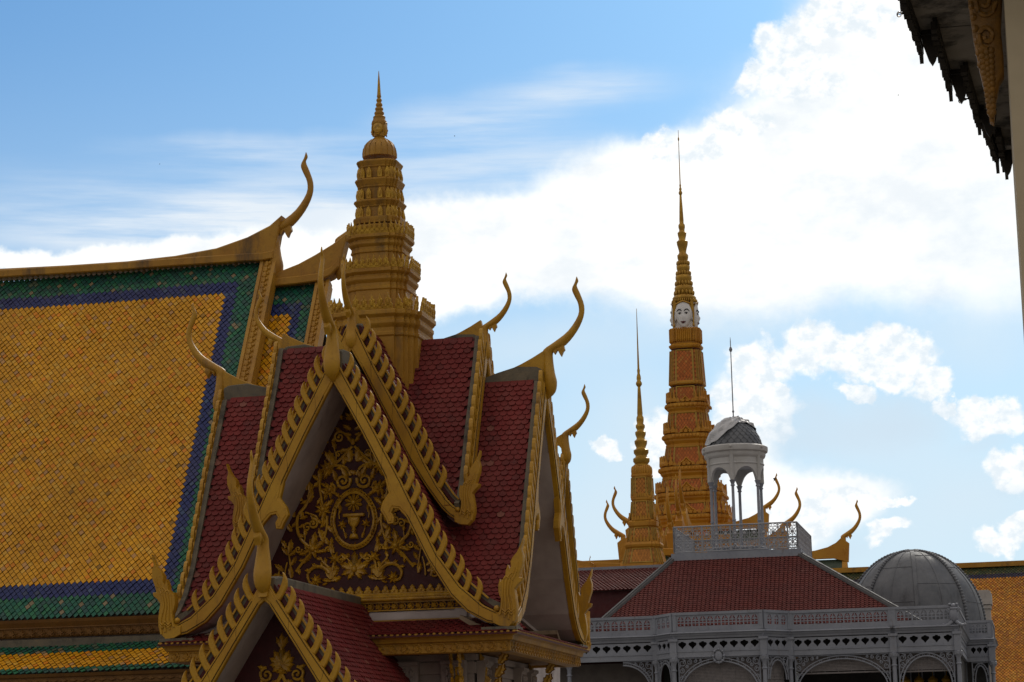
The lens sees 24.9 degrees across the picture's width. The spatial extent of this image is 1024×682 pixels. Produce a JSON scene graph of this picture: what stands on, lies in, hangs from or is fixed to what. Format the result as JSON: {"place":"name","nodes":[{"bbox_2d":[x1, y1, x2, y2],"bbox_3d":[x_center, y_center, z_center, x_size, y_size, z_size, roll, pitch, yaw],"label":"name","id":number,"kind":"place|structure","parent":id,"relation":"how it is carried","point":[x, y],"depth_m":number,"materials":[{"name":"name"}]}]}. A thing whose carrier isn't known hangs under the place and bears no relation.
{"place":"outdoors","nodes":[
{"label":"outdoors","id":0,"kind":"place"},
{"bbox_2d":[0,153,353,681],"bbox_3d":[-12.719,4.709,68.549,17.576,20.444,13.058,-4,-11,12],"label":"yellow tiled hall","id":1,"kind":"structure","parent":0,"point":[107,391],"depth_m":66.35,"materials":[{"name":"tile"}]},
{"bbox_2d":[152,71,592,681],"bbox_3d":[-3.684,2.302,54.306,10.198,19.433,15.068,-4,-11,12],"label":"red roofed pavilion","id":2,"kind":"structure","parent":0,"point":[380,495],"depth_m":53.86,"materials":[{"name":"tile"}]},
{"bbox_2d":[0,0,1023,567],"label":"sky","id":3,"kind":"structure","parent":0,"point":[851,227],"materials":[{"name":"blue"}]},
{"bbox_2d":[519,384,590,681],"bbox_3d":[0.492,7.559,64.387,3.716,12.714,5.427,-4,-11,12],"label":"gabled wing","id":4,"kind":"structure","parent":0,"point":[562,439],"depth_m":65.05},
{"bbox_2d":[577,132,860,678],"bbox_3d":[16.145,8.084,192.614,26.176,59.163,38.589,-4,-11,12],"label":"throne hall","id":5,"kind":"structure","parent":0,"point":[681,497],"depth_m":199.76,"materials":[{"name":"gold metal"}]},
{"bbox_2d":[560,339,998,681],"bbox_3d":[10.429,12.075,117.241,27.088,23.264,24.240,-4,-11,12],"label":"iron pavilion","id":6,"kind":"structure","parent":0,"point":[761,611],"depth_m":108.34,"materials":[{"name":"grey paint"}]},
{"bbox_2d":[705,416,755,444],"bbox_3d":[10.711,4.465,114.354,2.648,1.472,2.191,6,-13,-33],"label":"dome","id":7,"kind":"structure","parent":6,"relation":"on","point":[721,428],"depth_m":113.56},
{"bbox_2d":[831,560,1023,681],"bbox_3d":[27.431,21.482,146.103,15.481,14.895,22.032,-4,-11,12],"label":"orange tiled hall","id":8,"kind":"structure","parent":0,"point":[1002,582],"depth_m":143.48,"materials":[{"name":"tile"}]},
{"bbox_2d":[896,0,1023,333],"bbox_3d":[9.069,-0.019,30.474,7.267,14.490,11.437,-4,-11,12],"label":"stepped eave building","id":9,"kind":"structure","parent":0,"point":[976,47],"depth_m":29.97,"materials":[{"name":"wood"}]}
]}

